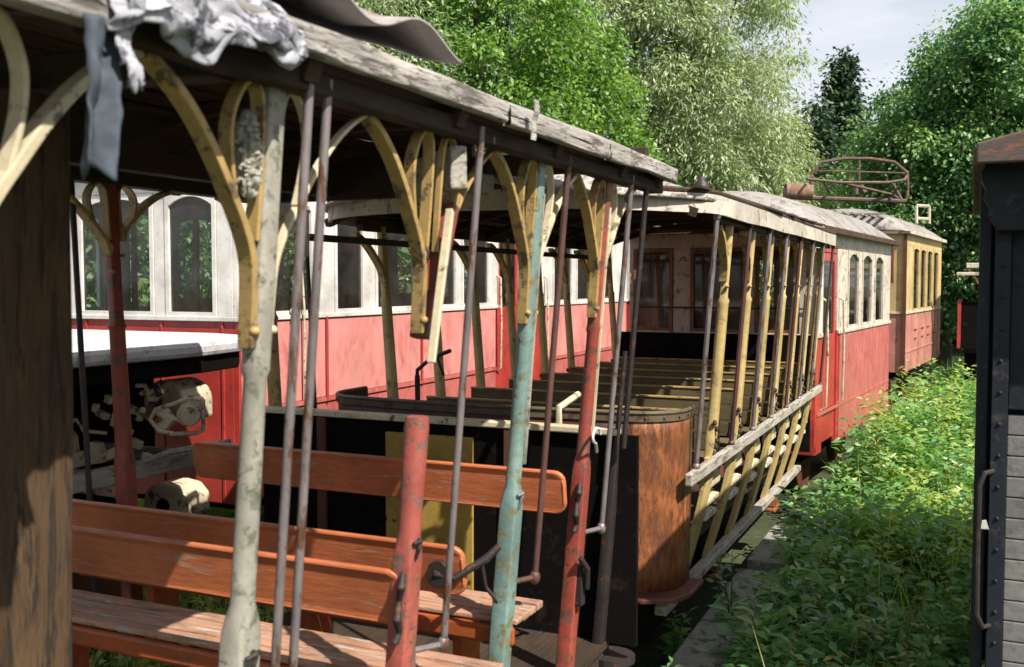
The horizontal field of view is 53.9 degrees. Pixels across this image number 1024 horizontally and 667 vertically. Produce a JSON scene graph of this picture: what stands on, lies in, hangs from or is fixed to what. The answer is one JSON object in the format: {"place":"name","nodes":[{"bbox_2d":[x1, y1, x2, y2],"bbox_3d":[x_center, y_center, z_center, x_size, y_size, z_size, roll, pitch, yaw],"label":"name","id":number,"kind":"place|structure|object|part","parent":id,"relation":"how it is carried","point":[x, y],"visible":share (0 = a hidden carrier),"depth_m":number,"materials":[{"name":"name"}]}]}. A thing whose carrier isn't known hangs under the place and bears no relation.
{"place":"outdoors","nodes":[
{"label":"outdoors","id":0,"kind":"place"},
{"bbox_2d":[89,286,963,666],"bbox_3d":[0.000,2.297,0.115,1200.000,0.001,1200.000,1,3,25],"label":"ground","id":1,"kind":"structure","parent":0,"point":[701,602],"depth_m":8.48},
{"bbox_2d":[85,215,211,306],"bbox_3d":[-6.748,-1.818,15.891,5.635,7.100,6.095,-1,3,-11],"label":"broadleaf tree","id":2,"kind":"object","parent":1,"relation":"on","point":[186,279],"visible":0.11,"depth_m":15.35,"materials":[{"name":"green plant"}]},
{"bbox_2d":[72,329,241,650],"bbox_3d":[-3.282,1.031,5.619,2.602,1.900,4.179,1,3,25],"label":"works wagon","id":3,"kind":"object","parent":1,"relation":"on","point":[184,401],"visible":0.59,"depth_m":6.22,"materials":[{"name":"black metal"}]},
{"bbox_2d":[89,498,290,666],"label":"grass","id":4,"kind":"structure","parent":1,"relation":"on","point":[122,660],"depth_m":6.55,"materials":[{"name":"green plant"}]},
{"bbox_2d":[85,220,294,306],"bbox_3d":[-6.221,-2.378,18.814,5.939,8.219,5.729,-2,4,-40],"label":"broadleaf tree","id":5,"kind":"object","parent":1,"relation":"on","point":[179,242],"visible":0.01,"depth_m":17.37,"materials":[{"name":"green plant"}]},
{"bbox_2d":[202,0,450,294],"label":"broadleaf tree","id":6,"kind":"object","parent":1,"relation":"on","point":[285,285],"depth_m":19.90,"materials":[{"name":"green plant"}]},
{"bbox_2d":[70,182,627,508],"bbox_3d":[-1.195,-0.156,12.268,2.550,3.607,9.496,1,3,25],"label":"closed tram","id":7,"kind":"object","parent":1,"relation":"on","point":[350,347],"visible":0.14,"depth_m":9.19,"materials":[{"name":"white paint"}]},
{"bbox_3d":[-3.972,-0.674,9.055,0.040,0.954,0.696,1,3,25],"label":"window","id":8,"kind":"part","parent":7,"relation":"part of","materials":[{"name":"white paint"}]},
{"bbox_3d":[-3.154,-0.623,8.033,0.796,0.954,0.040,1,3,25],"label":"window","id":9,"kind":"part","parent":7,"relation":"part of","materials":[{"name":"white paint"}]},
{"bbox_3d":[-3.603,-0.714,9.859,0.040,0.954,0.466,1,3,25],"label":"window","id":10,"kind":"part","parent":7,"relation":"part of","materials":[{"name":"white paint"}]},
{"bbox_3d":[-2.453,-0.607,7.713,0.496,0.954,0.040,1,3,25],"label":"window","id":11,"kind":"part","parent":7,"relation":"part of","materials":[{"name":"white paint"}]},
{"bbox_3d":[-3.277,-0.750,10.571,0.040,0.954,0.736,1,3,25],"label":"window","id":12,"kind":"part","parent":7,"relation":"part of","materials":[{"name":"white paint"}]},
{"bbox_3d":[-2.573,-0.827,12.106,0.040,0.954,0.676,1,3,25],"label":"window","id":13,"kind":"part","parent":7,"relation":"part of","materials":[{"name":"white paint"}]},
{"bbox_3d":[-1.808,-0.625,8.065,0.040,0.954,0.696,1,3,25],"label":"window","id":14,"kind":"part","parent":7,"relation":"part of","materials":[{"name":"white paint"}]},
{"bbox_3d":[-1.439,-0.665,8.869,0.040,0.954,0.466,1,3,25],"label":"window","id":15,"kind":"part","parent":7,"relation":"part of","materials":[{"name":"white paint"}]},
{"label":"window","id":16,"kind":"part","parent":7,"relation":"part of","materials":[{"name":"white paint"}]},
{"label":"window","id":17,"kind":"part","parent":7,"relation":"part of","materials":[{"name":"white paint"}]},
{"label":"window","id":18,"kind":"part","parent":7,"relation":"part of","materials":[{"name":"white paint"}]},
{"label":"window","id":19,"kind":"part","parent":7,"relation":"part of","materials":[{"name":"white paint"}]},
{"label":"window","id":20,"kind":"part","parent":7,"relation":"part of","materials":[{"name":"white paint"}]},
{"bbox_3d":[-0.057,-0.148,11.967,0.040,2.300,0.600,1,3,25],"label":"door","id":21,"kind":"part","parent":7,"relation":"part of","materials":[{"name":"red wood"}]},
{"bbox_3d":[0.235,-0.180,12.602,0.040,2.300,0.600,1,3,25],"label":"door","id":22,"kind":"part","parent":7,"relation":"part of","materials":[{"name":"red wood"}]},
{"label":"window","id":23,"kind":"part","parent":7,"relation":"part of","materials":[{"name":"white paint"}]},
{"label":"window","id":24,"kind":"part","parent":7,"relation":"part of","materials":[{"name":"white paint"}]},
{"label":"window","id":25,"kind":"part","parent":7,"relation":"part of","materials":[{"name":"white paint"}]},
{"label":"window","id":26,"kind":"part","parent":7,"relation":"part of","materials":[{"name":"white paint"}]},
{"bbox_2d":[283,141,466,294],"bbox_3d":[-2.787,-1.586,19.094,5.884,6.513,5.805,1,3,25],"label":"broadleaf tree","id":27,"kind":"object","parent":1,"relation":"on","point":[402,252],"visible":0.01,"depth_m":17.79,"materials":[{"name":"green plant"}]},
{"bbox_2d":[283,0,475,292],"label":"broadleaf tree","id":28,"kind":"object","parent":1,"relation":"on","point":[373,5],"visible":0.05,"depth_m":18.23,"materials":[{"name":"green leaves"},{"name":"bark"}]},
{"bbox_2d":[370,0,532,292],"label":"broadleaf tree","id":29,"kind":"object","parent":1,"relation":"on","point":[462,14],"visible":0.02,"depth_m":23.68,"materials":[{"name":"green plant"}]},
{"bbox_2d":[367,0,664,292],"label":"broadleaf tree","id":30,"kind":"object","parent":1,"relation":"on","point":[551,48],"visible":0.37,"depth_m":19.49,"materials":[{"name":"green plant"}]},
{"bbox_2d":[466,2,681,289],"bbox_3d":[1.119,-2.930,21.693,5.553,8.314,5.834,-1,3,-23],"label":"broadleaf tree","id":31,"kind":"object","parent":1,"relation":"on","point":[604,130],"visible":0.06,"depth_m":21.15,"materials":[{"name":"green plant"}]},
{"bbox_2d":[555,240,629,329],"bbox_3d":[2.147,-0.522,19.582,2.530,3.607,6.197,1,3,25],"label":"closed tram","id":32,"kind":"object","parent":1,"relation":"on","point":[628,281],"depth_m":16.40,"materials":[{"name":"red paint"}]},
{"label":"window","id":33,"kind":"part","parent":32,"relation":"part of","materials":[{"name":"white paint"}]},
{"bbox_2d":[462,0,790,191],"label":"willow tree","id":34,"kind":"object","parent":1,"relation":"on","point":[668,68],"visible":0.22,"depth_m":23.02,"materials":[{"name":"green plant"}]},
{"bbox_2d":[654,607,696,659],"bbox_3d":[0.982,1.812,6.044,0.228,0.378,0.223,-1,3,-18],"label":"herb","id":35,"kind":"object","parent":1,"relation":"on","point":[672,647],"visible":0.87,"depth_m":6.03,"materials":[{"name":"green plant"}]},
{"bbox_2d":[581,0,844,281],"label":"willow tree","id":36,"kind":"object","parent":1,"relation":"on","point":[755,158],"visible":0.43,"depth_m":23.56,"materials":[{"name":"green plant"}]},
{"bbox_2d":[666,568,787,666],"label":"concrete slab","id":37,"kind":"structure","parent":1,"relation":"on","point":[702,638],"depth_m":5.96,"materials":[{"name":"grey concrete"}]},
{"bbox_2d":[712,549,742,620],"bbox_3d":[1.341,1.636,6.208,0.235,0.713,0.346,1,3,25],"label":"herb","id":38,"kind":"object","parent":1,"relation":"on","point":[722,582],"visible":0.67,"depth_m":6.21,"materials":[{"name":"green plant"}]},
{"bbox_2d":[747,525,805,572],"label":"concrete slab","id":39,"kind":"structure","parent":1,"relation":"on","point":[763,551],"depth_m":7.63,"materials":[{"name":"grey concrete"}]},
{"bbox_2d":[710,103,851,315],"bbox_3d":[6.596,-2.715,27.229,5.282,7.426,5.569,1,3,25],"label":"willow tree","id":40,"kind":"object","parent":1,"relation":"on","point":[818,203],"visible":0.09,"depth_m":26.29,"materials":[{"name":"green plant"}]},
{"bbox_2d":[765,592,798,624],"bbox_3d":[1.596,1.756,6.000,0.246,0.494,0.274,1,3,25],"label":"herb","id":41,"kind":"object","parent":1,"relation":"on","point":[783,597],"visible":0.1,"depth_m":5.96,"materials":[{"name":"green plant"}]},
{"bbox_2d":[773,92,850,263],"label":"broadleaf tree","id":42,"kind":"object","parent":1,"relation":"on","point":[824,139],"visible":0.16,"depth_m":40.95,"materials":[{"name":"green plant"}]},
{"bbox_2d":[663,350,984,666],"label":"undergrowth","id":43,"kind":"object","parent":1,"relation":"on","point":[839,633],"visible":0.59,"depth_m":6.52,"materials":[{"name":"green plant"}]},
{"bbox_2d":[809,44,873,169],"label":"conifer tree","id":44,"kind":"object","parent":1,"relation":"on","point":[846,100],"visible":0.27,"depth_m":43.24,"materials":[{"name":"green plant"}]},
{"bbox_2d":[816,112,875,209],"bbox_3d":[13.044,-3.765,38.046,6.367,9.311,5.792,-2,3,-33],"label":"broadleaf tree","id":45,"kind":"object","parent":1,"relation":"on","point":[831,206],"depth_m":37.64,"materials":[{"name":"green plant"}]},
{"bbox_2d":[726,378,984,666],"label":"dead stalks","id":46,"kind":"object","parent":1,"relation":"on","point":[841,653],"visible":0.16,"depth_m":5.77,"materials":[{"name":"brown plant"}]},
{"bbox_2d":[783,157,946,410],"bbox_3d":[6.059,-0.734,17.783,2.320,4.210,6.378,2,3,30],"label":"closed tram","id":47,"kind":"object","parent":1,"relation":"on","point":[914,333],"visible":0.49,"depth_m":16.47,"materials":[{"name":"red paint"}]},
{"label":"window","id":48,"kind":"part","parent":47,"relation":"part of","materials":[{"name":"yellow wood"}]},
{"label":"window","id":49,"kind":"part","parent":47,"relation":"part of","materials":[{"name":"yellow wood"}]},
{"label":"window","id":50,"kind":"part","parent":47,"relation":"part of","materials":[{"name":"yellow wood"}]},
{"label":"window","id":51,"kind":"part","parent":47,"relation":"part of","materials":[{"name":"yellow wood"}]},
{"bbox_2d":[815,122,918,303],"bbox_3d":[10.643,-2.724,28.951,4.299,7.182,4.117,-2,3,-29],"label":"maple tree","id":52,"kind":"object","parent":1,"relation":"on","point":[853,176],"visible":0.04,"depth_m":28.90,"materials":[{"name":"green plant"}]},
{"bbox_2d":[821,14,1023,375],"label":"maple tree","id":53,"kind":"object","parent":1,"relation":"on","point":[903,126],"visible":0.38,"depth_m":23.76,"materials":[{"name":"green plant"}]},
{"bbox_2d":[872,0,1023,331],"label":"maple tree","id":54,"kind":"object","parent":1,"relation":"on","point":[994,36],"visible":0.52,"depth_m":22.91,"materials":[{"name":"green plant"}]},
{"bbox_2d":[937,176,970,353],"bbox_3d":[14.310,-2.306,32.859,7.889,7.029,7.494,1,3,25],"label":"broadleaf tree","id":55,"kind":"object","parent":1,"relation":"on","point":[954,341],"visible":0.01,"depth_m":32.89,"materials":[{"name":"green plant"}]},
{"bbox_2d":[951,597,970,613],"bbox_3d":[2.718,1.756,6.003,0.284,0.494,0.245,1,3,25],"label":"herb","id":56,"kind":"object","parent":1,"relation":"on","point":[967,603],"visible":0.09,"depth_m":5.97,"materials":[{"name":"green plant"}]},
{"bbox_2d":[956,263,978,390],"bbox_3d":[9.482,-0.131,18.943,2.060,2.370,2.100,1,3,25],"label":"train car","id":57,"kind":"object","parent":1,"relation":"on","point":[967,319],"visible":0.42,"depth_m":18.54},
{"bbox_2d":[970,130,1023,666],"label":"dark tram","id":58,"kind":"object","parent":1,"relation":"on","point":[997,616],"visible":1,"depth_m":3.98,"materials":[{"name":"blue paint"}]},
{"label":"rails","id":59,"kind":"structure","parent":1,"relation":"on","visible":0},
{"bbox_2d":[0,0,677,666],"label":"open tram","id":60,"kind":"object","parent":59,"relation":"on","point":[390,540],"visible":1,"depth_m":3.09,"materials":[{"name":"brown wood"}]},
{"bbox_2d":[270,0,461,64],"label":"corrugated sheet","id":61,"kind":"object","parent":60,"relation":"on","point":[419,38],"visible":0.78,"depth_m":2.59,"materials":[{"name":"grey metal"}]},
{"bbox_3d":[-0.403,0.922,4.889,0.480,0.870,0.016,1,3,25],"label":"end door","id":62,"kind":"part","parent":60,"relation":"part of","materials":[{"name":"yellow wood"}]},
{"bbox_2d":[294,174,835,645],"bbox_3d":[0.878,0.415,7.591,2.368,2.933,5.793,1,3,25],"label":"open tram","id":63,"kind":"object","parent":59,"relation":"on","point":[718,424],"visible":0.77,"depth_m":6.62,"materials":[{"name":"yellow paint"}]},
{"bbox_2d":[627,177,899,489],"bbox_3d":[3.127,-0.061,12.028,2.160,3.441,4.477,2,3,30],"label":"closed tram","id":64,"kind":"object","parent":59,"relation":"on","point":[674,287],"visible":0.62,"depth_m":10.56,"materials":[{"name":"red paint"},{"name":"cream paint"},{"name":"glass"}]},
{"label":"window","id":65,"kind":"part","parent":64,"relation":"part of","materials":[{"name":"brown wood"}]},
{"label":"window","id":66,"kind":"part","parent":64,"relation":"part of","materials":[{"name":"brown wood"}]},
{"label":"window","id":67,"kind":"part","parent":64,"relation":"part of","materials":[{"name":"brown wood"}]},
{"bbox_3d":[3.217,0.107,10.275,0.040,1.960,0.670,2,3,30],"label":"door","id":68,"kind":"part","parent":64,"relation":"part of","materials":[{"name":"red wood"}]},
{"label":"window","id":69,"kind":"part","parent":64,"relation":"part of","materials":[{"name":"white wood"}]},
{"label":"window","id":70,"kind":"part","parent":64,"relation":"part of","materials":[{"name":"white wood"}]},
{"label":"window","id":71,"kind":"part","parent":64,"relation":"part of","materials":[{"name":"white wood"}]},
{"bbox_2d":[130,0,1015,286],"label":"sky","id":72,"kind":"structure","parent":0,"point":[877,30],"materials":[{"name":"white"}]}
]}

